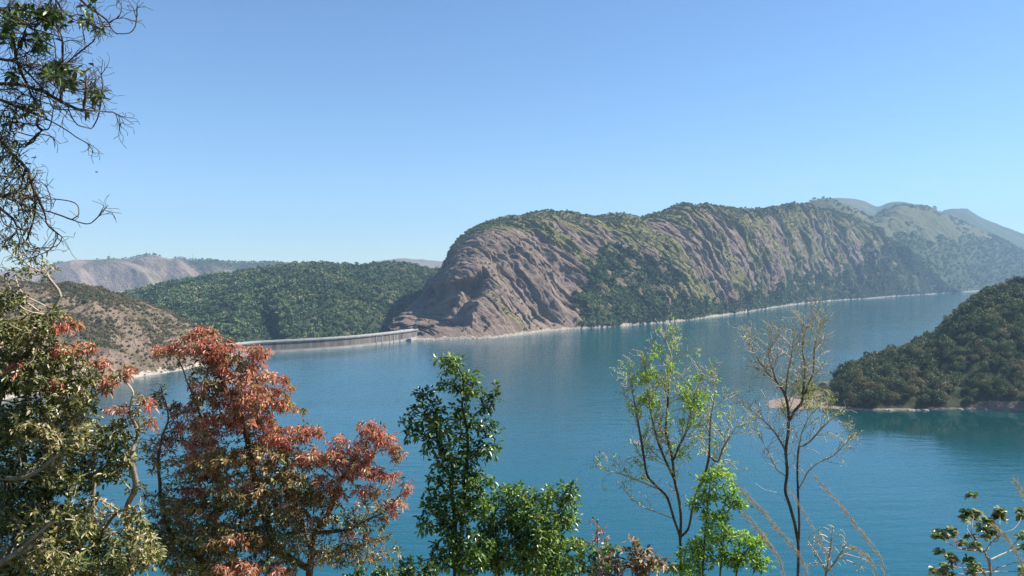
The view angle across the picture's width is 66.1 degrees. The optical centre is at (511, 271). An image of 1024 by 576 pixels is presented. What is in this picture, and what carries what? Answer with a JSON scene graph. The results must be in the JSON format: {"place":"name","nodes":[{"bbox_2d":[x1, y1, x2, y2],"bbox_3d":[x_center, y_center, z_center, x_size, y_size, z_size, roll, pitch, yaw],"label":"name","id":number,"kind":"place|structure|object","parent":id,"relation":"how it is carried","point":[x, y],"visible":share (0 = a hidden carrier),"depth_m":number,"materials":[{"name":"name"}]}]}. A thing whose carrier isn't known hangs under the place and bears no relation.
{"place":"outdoors","nodes":[
{"label":"outdoors","id":0,"kind":"place"},
{"bbox_2d":[0,279,228,398],"bbox_3d":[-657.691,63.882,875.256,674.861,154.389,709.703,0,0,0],"label":"dry hill","id":1,"kind":"structure","parent":0,"point":[138,358],"depth_m":799.18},
{"bbox_2d":[0,277,233,385],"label":"dry scrub","id":2,"kind":"object","parent":1,"relation":"on","point":[104,295],"visible":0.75,"depth_m":834.54,"materials":[{"name":"green plant"}]},
{"bbox_2d":[0,255,282,291],"bbox_3d":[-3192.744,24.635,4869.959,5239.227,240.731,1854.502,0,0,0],"label":"brown hill","id":3,"kind":"structure","parent":0,"point":[116,275],"depth_m":4192.84,"materials":[{"name":"stone"}]},
{"bbox_2d":[3,253,284,274],"bbox_3d":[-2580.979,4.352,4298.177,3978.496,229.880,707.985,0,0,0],"label":"ridge scrub","id":4,"kind":"object","parent":3,"relation":"on","point":[222,261],"visible":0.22,"depth_m":4399.77,"materials":[{"name":"green plant"}]},
{"bbox_2d":[137,266,434,342],"bbox_3d":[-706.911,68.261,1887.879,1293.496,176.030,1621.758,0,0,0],"label":"forested hill","id":5,"kind":"structure","parent":0,"point":[277,320],"depth_m":1413.35,"materials":[{"name":"green plant"}]},
{"bbox_2d":[122,260,440,342],"bbox_3d":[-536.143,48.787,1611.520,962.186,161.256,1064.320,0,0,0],"label":"forest","id":6,"kind":"object","parent":5,"relation":"on","point":[213,283],"visible":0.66,"depth_m":1501.15,"materials":[{"name":"green plant"}]},
{"bbox_2d":[375,258,442,267],"bbox_3d":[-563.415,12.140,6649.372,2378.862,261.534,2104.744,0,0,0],"label":"distant blue hill","id":7,"kind":"structure","parent":0,"point":[429,263],"depth_m":6331.12,"materials":[{"name":"blue stone"}]},
{"bbox_2d":[0,291,1023,575],"bbox_3d":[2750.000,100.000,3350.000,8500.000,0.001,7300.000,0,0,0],"label":"lake water","id":8,"kind":"structure","parent":0,"point":[900,483],"depth_m":464.43,"materials":[{"name":"blue liquid"}]},
{"bbox_2d":[227,329,417,355],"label":"dam","id":9,"kind":"structure","parent":8,"relation":"in","point":[304,344],"depth_m":1019.72,"materials":[{"name":"concrete"}]},
{"bbox_2d":[0,0,1023,270],"label":"sky","id":10,"kind":"structure","parent":0,"point":[350,131],"materials":[{"name":"blue"}]},
{"bbox_2d":[387,203,958,339],"bbox_3d":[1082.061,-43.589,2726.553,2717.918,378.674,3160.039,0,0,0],"label":"rock hill","id":11,"kind":"structure","parent":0,"point":[441,307],"depth_m":1616.69,"materials":[{"name":"stone"}]},
{"bbox_2d":[418,201,949,333],"bbox_3d":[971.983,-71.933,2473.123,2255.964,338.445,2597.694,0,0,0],"label":"scrub","id":12,"kind":"object","parent":11,"relation":"on","point":[490,221],"visible":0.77,"depth_m":1882.01,"materials":[{"name":"green plant"}]},
{"bbox_2d":[571,234,961,326],"bbox_3d":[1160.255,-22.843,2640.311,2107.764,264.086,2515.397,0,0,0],"label":"shore woods","id":13,"kind":"object","parent":11,"relation":"on","point":[590,297],"visible":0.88,"depth_m":1840.47,"materials":[{"name":"green plant"}]},
{"bbox_2d":[755,198,1023,309],"bbox_3d":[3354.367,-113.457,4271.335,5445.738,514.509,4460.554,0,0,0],"label":"grassy hill","id":14,"kind":"structure","parent":0,"point":[931,222],"depth_m":4052.25,"materials":[{"name":"green plant"}]},
{"bbox_2d":[757,196,1023,307],"bbox_3d":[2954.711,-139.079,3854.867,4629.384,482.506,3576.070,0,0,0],"label":"hazy woods","id":15,"kind":"object","parent":14,"relation":"on","point":[995,238],"visible":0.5,"depth_m":4188.06,"materials":[{"name":"green plant"}]},
{"bbox_2d":[768,297,1023,411],"bbox_3d":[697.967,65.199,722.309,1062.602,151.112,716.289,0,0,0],"label":"headland","id":16,"kind":"structure","parent":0,"point":[982,399],"depth_m":588.28,"materials":[{"name":"soil"}]},
{"bbox_2d":[843,382,858,392],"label":"headland tree","id":17,"kind":"object","parent":16,"relation":"on","point":[850,386],"visible":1,"depth_m":588.15,"materials":[{"name":"green plant"}]},
{"bbox_2d":[850,367,864,378],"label":"headland tree","id":18,"kind":"object","parent":16,"relation":"on","point":[858,372],"visible":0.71,"depth_m":601.91,"materials":[{"name":"green plant"}]},
{"bbox_2d":[852,376,869,389],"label":"headland tree","id":19,"kind":"object","parent":16,"relation":"on","point":[860,382],"visible":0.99,"depth_m":590.64,"materials":[{"name":"green plant"}]},
{"bbox_2d":[857,388,875,405],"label":"headland tree","id":20,"kind":"object","parent":16,"relation":"on","point":[867,396],"visible":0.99,"depth_m":572.98,"materials":[{"name":"green plant"}]},
{"bbox_2d":[859,365,874,378],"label":"headland tree","id":21,"kind":"object","parent":16,"relation":"on","point":[866,372],"visible":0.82,"depth_m":605.21,"materials":[{"name":"green plant"}]},
{"bbox_2d":[863,360,879,372],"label":"headland tree","id":22,"kind":"object","parent":16,"relation":"on","point":[872,364],"visible":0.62,"depth_m":618.84,"materials":[{"name":"green plant"}]},
{"bbox_2d":[872,375,882,383],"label":"headland tree","id":23,"kind":"object","parent":16,"relation":"on","point":[877,378],"visible":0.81,"depth_m":593.61,"materials":[{"name":"green plant"}]},
{"bbox_2d":[870,386,886,405],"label":"headland tree","id":24,"kind":"object","parent":16,"relation":"on","point":[877,392],"visible":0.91,"depth_m":572.40,"materials":[{"name":"green plant"}]},
{"bbox_2d":[872,381,885,391],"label":"headland tree","id":25,"kind":"object","parent":16,"relation":"on","point":[878,386],"visible":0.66,"depth_m":583.07,"materials":[{"name":"green plant"}]},
{"bbox_2d":[879,364,894,377],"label":"headland tree","id":26,"kind":"object","parent":16,"relation":"on","point":[886,369],"visible":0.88,"depth_m":610.09,"materials":[{"name":"green plant"}]},
{"bbox_2d":[883,363,899,375],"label":"headland tree","id":27,"kind":"object","parent":16,"relation":"on","point":[895,370],"visible":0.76,"depth_m":611.59,"materials":[{"name":"green plant"}]},
{"bbox_2d":[884,370,898,378],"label":"headland tree","id":28,"kind":"object","parent":16,"relation":"on","point":[892,375],"visible":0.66,"depth_m":605.95,"materials":[{"name":"green plant"}]},
{"bbox_2d":[884,377,899,391],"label":"headland tree","id":29,"kind":"object","parent":16,"relation":"on","point":[893,380],"visible":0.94,"depth_m":588.59,"materials":[{"name":"green plant"}]},
{"bbox_2d":[886,348,897,358],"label":"headland tree","id":30,"kind":"object","parent":16,"relation":"on","point":[891,355],"visible":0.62,"depth_m":653.30,"materials":[{"name":"green plant"}]},
{"bbox_2d":[887,391,900,402],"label":"headland tree","id":31,"kind":"object","parent":16,"relation":"on","point":[892,396],"visible":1,"depth_m":575.88,"materials":[{"name":"green plant"}]},
{"bbox_2d":[894,379,907,394],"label":"headland tree","id":32,"kind":"object","parent":16,"relation":"on","point":[900,386],"visible":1,"depth_m":581.89,"materials":[{"name":"green plant"}]},
{"bbox_2d":[895,359,913,371],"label":"headland tree","id":33,"kind":"object","parent":16,"relation":"on","point":[902,365],"visible":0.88,"depth_m":620.95,"materials":[{"name":"green plant"}]},
{"bbox_2d":[898,344,914,357],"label":"headland tree","id":34,"kind":"object","parent":16,"relation":"on","point":[909,350],"visible":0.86,"depth_m":652.05,"materials":[{"name":"green plant"}]},
{"bbox_2d":[902,368,917,380],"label":"headland tree","id":35,"kind":"object","parent":16,"relation":"on","point":[910,373],"visible":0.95,"depth_m":609.92,"materials":[{"name":"green plant"}]},
{"bbox_2d":[903,384,917,395],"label":"headland tree","id":36,"kind":"object","parent":16,"relation":"on","point":[913,389],"visible":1,"depth_m":577.63,"materials":[{"name":"green plant"}]},
{"bbox_2d":[905,355,918,365],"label":"headland tree","id":37,"kind":"object","parent":16,"relation":"on","point":[910,360],"visible":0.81,"depth_m":632.60,"materials":[{"name":"green plant"}]},
{"bbox_2d":[904,342,919,357],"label":"headland tree","id":38,"kind":"object","parent":16,"relation":"on","point":[914,346],"visible":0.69,"depth_m":655.85,"materials":[{"name":"green plant"}]},
{"bbox_2d":[908,376,920,387],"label":"headland tree","id":39,"kind":"object","parent":16,"relation":"on","point":[914,380],"visible":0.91,"depth_m":594.45,"materials":[{"name":"green plant"}]},
{"bbox_2d":[912,349,927,362],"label":"headland tree","id":40,"kind":"object","parent":16,"relation":"on","point":[915,355],"visible":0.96,"depth_m":635.61,"materials":[{"name":"green plant"}]},
{"bbox_2d":[915,377,930,387],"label":"headland tree","id":41,"kind":"object","parent":16,"relation":"on","point":[921,381],"visible":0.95,"depth_m":592.31,"materials":[{"name":"green plant"}]},
{"bbox_2d":[917,394,931,405],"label":"headland tree","id":42,"kind":"object","parent":16,"relation":"on","point":[927,398],"visible":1,"depth_m":573.61,"materials":[{"name":"green plant"}]},
{"bbox_2d":[830,276,1023,377],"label":"headland woods","id":43,"kind":"object","parent":16,"relation":"on","point":[1006,294],"visible":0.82,"depth_m":698.18,"materials":[{"name":"green plant"}]},
{"bbox_2d":[919,366,934,376],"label":"headland tree","id":44,"kind":"object","parent":16,"relation":"on","point":[927,370],"visible":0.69,"depth_m":611.53,"materials":[{"name":"green plant"}]},
{"bbox_2d":[923,357,939,369],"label":"headland tree","id":45,"kind":"object","parent":16,"relation":"on","point":[929,362],"visible":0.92,"depth_m":624.06,"materials":[{"name":"green plant"}]},
{"bbox_2d":[926,374,939,388],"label":"headland tree","id":46,"kind":"object","parent":16,"relation":"on","point":[933,380],"visible":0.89,"depth_m":594.10,"materials":[{"name":"green plant"}]},
{"bbox_2d":[924,387,944,405],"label":"headland tree","id":47,"kind":"object","parent":16,"relation":"on","point":[935,395],"visible":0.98,"depth_m":573.38,"materials":[{"name":"green plant"}]},
{"bbox_2d":[931,337,942,348],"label":"headland tree","id":48,"kind":"object","parent":16,"relation":"on","point":[936,344],"visible":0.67,"depth_m":653.85,"materials":[{"name":"green plant"}]},
{"bbox_2d":[932,379,952,390],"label":"headland tree","id":49,"kind":"object","parent":16,"relation":"on","point":[942,385],"visible":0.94,"depth_m":586.64,"materials":[{"name":"green plant"}]},
{"bbox_2d":[936,372,954,382],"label":"headland tree","id":50,"kind":"object","parent":16,"relation":"on","point":[941,376],"visible":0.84,"depth_m":596.72,"materials":[{"name":"green plant"}]},
{"bbox_2d":[937,334,955,345],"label":"headland tree","id":51,"kind":"object","parent":16,"relation":"on","point":[941,337],"visible":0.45,"depth_m":648.10,"materials":[{"name":"green plant"}]},
{"bbox_2d":[939,378,953,389],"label":"headland tree","id":52,"kind":"object","parent":16,"relation":"on","point":[950,382],"visible":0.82,"depth_m":589.59,"materials":[{"name":"green plant"}]},
{"bbox_2d":[939,338,956,350],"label":"headland tree","id":53,"kind":"object","parent":16,"relation":"on","point":[947,344],"visible":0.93,"depth_m":634.43,"materials":[{"name":"green plant"}]},
{"bbox_2d":[945,371,958,379],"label":"headland tree","id":54,"kind":"object","parent":16,"relation":"on","point":[953,374],"visible":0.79,"depth_m":599.74,"materials":[{"name":"green plant"}]},
{"bbox_2d":[949,360,960,370],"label":"headland tree","id":55,"kind":"object","parent":16,"relation":"on","point":[955,365],"visible":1,"depth_m":606.87,"materials":[{"name":"green plant"}]},
{"bbox_2d":[948,319,965,335],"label":"headland tree","id":56,"kind":"object","parent":16,"relation":"on","point":[957,327],"visible":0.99,"depth_m":654.99,"materials":[{"name":"green plant"}]},
{"bbox_2d":[952,346,963,356],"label":"headland tree","id":57,"kind":"object","parent":16,"relation":"on","point":[958,348],"visible":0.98,"depth_m":620.97,"materials":[{"name":"green plant"}]},
{"bbox_2d":[955,333,968,344],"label":"headland tree","id":58,"kind":"object","parent":16,"relation":"on","point":[961,338],"visible":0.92,"depth_m":640.10,"materials":[{"name":"green plant"}]},
{"bbox_2d":[964,346,976,358],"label":"headland tree","id":59,"kind":"object","parent":16,"relation":"on","point":[971,351],"visible":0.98,"depth_m":617.40,"materials":[{"name":"green plant"}]},
{"bbox_2d":[964,331,977,345],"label":"headland tree","id":60,"kind":"object","parent":16,"relation":"on","point":[970,336],"visible":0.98,"depth_m":632.42,"materials":[{"name":"green plant"}]},
{"bbox_2d":[968,376,980,387],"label":"headland tree","id":61,"kind":"object","parent":16,"relation":"on","point":[972,381],"visible":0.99,"depth_m":588.01,"materials":[{"name":"green plant"}]},
{"bbox_2d":[969,324,980,332],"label":"headland tree","id":62,"kind":"object","parent":16,"relation":"on","point":[975,330],"visible":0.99,"depth_m":646.50,"materials":[{"name":"green plant"}]},
{"bbox_2d":[978,359,989,371],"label":"headland tree","id":63,"kind":"object","parent":16,"relation":"on","point":[985,365],"visible":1,"depth_m":598.20,"materials":[{"name":"green plant"}]},
{"bbox_2d":[978,346,990,358],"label":"headland tree","id":64,"kind":"object","parent":16,"relation":"on","point":[982,351],"visible":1,"depth_m":609.80,"materials":[{"name":"green plant"}]},
{"bbox_2d":[978,312,992,322],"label":"headland tree","id":65,"kind":"object","parent":16,"relation":"on","point":[985,317],"visible":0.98,"depth_m":648.94,"materials":[{"name":"green plant"}]},
{"bbox_2d":[982,383,991,393],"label":"headland tree","id":66,"kind":"object","parent":16,"relation":"on","point":[987,386],"visible":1,"depth_m":579.76,"materials":[{"name":"green plant"}]},
{"bbox_2d":[981,337,997,351],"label":"headland tree","id":67,"kind":"object","parent":16,"relation":"on","point":[990,343],"visible":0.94,"depth_m":615.65,"materials":[{"name":"green plant"}]},
{"bbox_2d":[982,320,999,332],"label":"headland tree","id":68,"kind":"object","parent":16,"relation":"on","point":[991,324],"visible":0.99,"depth_m":637.97,"materials":[{"name":"green plant"}]},
{"bbox_2d":[984,357,997,367],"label":"headland tree","id":69,"kind":"object","parent":16,"relation":"on","point":[993,362],"visible":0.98,"depth_m":600.42,"materials":[{"name":"green plant"}]},
{"bbox_2d":[991,378,1005,388],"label":"headland tree","id":70,"kind":"object","parent":16,"relation":"on","point":[1001,383],"visible":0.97,"depth_m":580.37,"materials":[{"name":"green plant"}]},
{"bbox_2d":[993,341,1007,353],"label":"headland tree","id":71,"kind":"object","parent":16,"relation":"on","point":[1000,348],"visible":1,"depth_m":610.96,"materials":[{"name":"green plant"}]},
{"bbox_2d":[993,315,1008,327],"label":"headland tree","id":72,"kind":"object","parent":16,"relation":"on","point":[998,319],"visible":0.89,"depth_m":641.54,"materials":[{"name":"green plant"}]},
{"bbox_2d":[996,384,1007,398],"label":"headland tree","id":73,"kind":"object","parent":16,"relation":"on","point":[1001,390],"visible":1,"depth_m":574.59,"materials":[{"name":"green plant"}]},
{"bbox_2d":[994,328,1010,338],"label":"headland tree","id":74,"kind":"object","parent":16,"relation":"on","point":[1001,332],"visible":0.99,"depth_m":629.90,"materials":[{"name":"green plant"}]},
{"bbox_2d":[998,357,1008,366],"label":"headland tree","id":75,"kind":"object","parent":16,"relation":"on","point":[1003,361],"visible":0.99,"depth_m":599.39,"materials":[{"name":"green plant"}]},
{"bbox_2d":[998,365,1012,375],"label":"headland tree","id":76,"kind":"object","parent":16,"relation":"on","point":[1004,370],"visible":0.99,"depth_m":591.13,"materials":[{"name":"green plant"}]},
{"bbox_2d":[1003,350,1014,360],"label":"headland tree","id":77,"kind":"object","parent":16,"relation":"on","point":[1009,354],"visible":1,"depth_m":604.44,"materials":[{"name":"green plant"}]},
{"bbox_2d":[1006,325,1017,337],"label":"headland tree","id":78,"kind":"object","parent":16,"relation":"on","point":[1013,332],"visible":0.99,"depth_m":631.66,"materials":[{"name":"green plant"}]},
{"bbox_2d":[1008,303,1020,313],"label":"headland tree","id":79,"kind":"object","parent":16,"relation":"on","point":[1013,306],"visible":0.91,"depth_m":664.71,"materials":[{"name":"green plant"}]},
{"bbox_2d":[1010,388,1020,397],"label":"headland tree","id":80,"kind":"object","parent":16,"relation":"on","point":[1015,391],"visible":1,"depth_m":570.74,"materials":[{"name":"green plant"}]},
{"bbox_2d":[1012,313,1023,323],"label":"headland tree","id":81,"kind":"object","parent":16,"relation":"on","point":[1021,319],"visible":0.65,"depth_m":645.80,"materials":[{"name":"green plant"}]},
{"bbox_2d":[1013,369,1023,379],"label":"headland tree","id":82,"kind":"object","parent":16,"relation":"on","point":[1017,374],"visible":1,"depth_m":586.78,"materials":[{"name":"green plant"}]},
{"bbox_2d":[1013,351,1023,359],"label":"headland tree","id":83,"kind":"object","parent":16,"relation":"on","point":[1020,354],"visible":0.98,"depth_m":603.20,"materials":[{"name":"green plant"}]},
{"bbox_2d":[1015,381,1023,391],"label":"headland tree","id":84,"kind":"object","parent":16,"relation":"on","point":[1018,385],"visible":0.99,"depth_m":575.81,"materials":[{"name":"green plant"}]},
{"bbox_2d":[831,198,1023,248],"bbox_3d":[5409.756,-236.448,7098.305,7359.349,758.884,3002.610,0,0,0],"label":"ridge","id":85,"kind":"structure","parent":0,"point":[985,225],"depth_m":6412.22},
{"bbox_3d":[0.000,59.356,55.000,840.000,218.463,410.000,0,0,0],"label":"hillside","id":86,"kind":"structure","parent":0,"visible":0},
{"bbox_2d":[0,0,151,270],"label":"overhanging tree","id":87,"kind":"object","parent":86,"relation":"on","point":[47,14],"visible":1,"depth_m":5.94,"materials":[{"name":"green plant"}]},
{"bbox_2d":[0,240,166,575],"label":"olive leaved tree","id":88,"kind":"object","parent":86,"relation":"on","point":[44,524],"visible":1,"depth_m":8.84,"materials":[{"name":"green plant"}]},
{"bbox_2d":[134,323,414,575],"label":"red leaved tree","id":89,"kind":"object","parent":86,"relation":"on","point":[212,459],"visible":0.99,"depth_m":12.88,"materials":[{"name":"brown plant"}]},
{"bbox_2d":[353,556,396,575],"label":"leafy shrub","id":90,"kind":"object","parent":86,"relation":"on","point":[377,561],"visible":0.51,"depth_m":12.80,"materials":[{"name":"green plant"}]},
{"bbox_2d":[341,560,442,575],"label":"shaded shrub","id":91,"kind":"object","parent":86,"relation":"on","point":[410,570],"visible":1,"depth_m":12.47,"materials":[{"name":"green plant"}]},
{"bbox_2d":[393,351,505,575],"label":"slender tree","id":92,"kind":"object","parent":86,"relation":"on","point":[455,538],"visible":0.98,"depth_m":14.94,"materials":[{"name":"green plant"}]},
{"bbox_2d":[472,477,583,575],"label":"round bush","id":93,"kind":"object","parent":86,"relation":"on","point":[544,538],"visible":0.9,"depth_m":15.43,"materials":[{"name":"green plant"}]},
{"bbox_2d":[557,536,617,575],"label":"mixed shrub","id":94,"kind":"object","parent":86,"relation":"on","point":[581,544],"visible":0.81,"depth_m":11.48,"materials":[{"name":"green plant"}]},
{"bbox_2d":[585,517,609,568],"bbox_3d":[1.192,5.688,11.005,0.326,4.544,0.258,0,0,-44],"label":"dry leaved sprig","id":95,"kind":"object","parent":86,"relation":"on","point":[597,541],"visible":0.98,"depth_m":10.99,"materials":[{"name":"brown plant"}]},
{"bbox_2d":[591,533,678,575],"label":"dry shrub","id":96,"kind":"object","parent":86,"relation":"on","point":[637,564],"visible":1,"depth_m":9.97,"materials":[{"name":"brown plant"}]},
{"bbox_2d":[590,313,767,575],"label":"half bare tree","id":97,"kind":"object","parent":86,"relation":"on","point":[648,399],"visible":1,"depth_m":16.98,"materials":[{"name":"green plant"}]},
{"bbox_2d":[663,460,775,575],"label":"lime sapling","id":98,"kind":"object","parent":86,"relation":"on","point":[737,556],"visible":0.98,"depth_m":14.96,"materials":[{"name":"green plant"}]},
{"bbox_2d":[740,510,785,575],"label":"grass plume","id":99,"kind":"object","parent":86,"relation":"on","point":[765,539],"depth_m":3.80,"materials":[{"name":"beige plant"}]},
{"bbox_2d":[733,483,809,575],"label":"grass plume","id":100,"kind":"object","parent":86,"relation":"on","point":[768,517],"depth_m":4.00,"materials":[{"name":"beige plant"}]},
{"bbox_2d":[716,293,863,575],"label":"bare tree","id":101,"kind":"object","parent":86,"relation":"on","point":[808,400],"visible":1,"depth_m":17.98,"materials":[{"name":"brown plant"}]},
{"bbox_2d":[787,486,834,575],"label":"grass plume","id":102,"kind":"object","parent":86,"relation":"on","point":[819,542],"depth_m":4.60,"materials":[{"name":"beige plant"}]},
{"bbox_2d":[806,524,868,575],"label":"twiggy shrub","id":103,"kind":"object","parent":86,"relation":"on","point":[826,569],"visible":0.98,"depth_m":13.99,"materials":[{"name":"grey plant"}]},
{"bbox_2d":[811,472,888,575],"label":"grass plume","id":104,"kind":"object","parent":86,"relation":"on","point":[843,510],"depth_m":4.20,"materials":[{"name":"beige plant"}]},
{"bbox_2d":[849,544,878,575],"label":"grass plume","id":105,"kind":"object","parent":86,"relation":"on","point":[865,556],"depth_m":4.00,"materials":[{"name":"beige plant"}]},
{"bbox_2d":[928,490,1023,575],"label":"broad leaved shrub","id":106,"kind":"object","parent":86,"relation":"on","point":[973,567],"visible":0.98,"depth_m":6.93,"materials":[{"name":"green plant"}]},
{"bbox_2d":[991,523,1023,575],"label":"grass plume","id":107,"kind":"object","parent":86,"relation":"on","point":[1008,539],"depth_m":3.80,"materials":[{"name":"beige plant"}]},
{"bbox_2d":[1011,475,1023,499],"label":"grass plume","id":108,"kind":"object","parent":86,"relation":"on","point":[1020,490],"depth_m":3.60,"materials":[{"name":"beige plant"}]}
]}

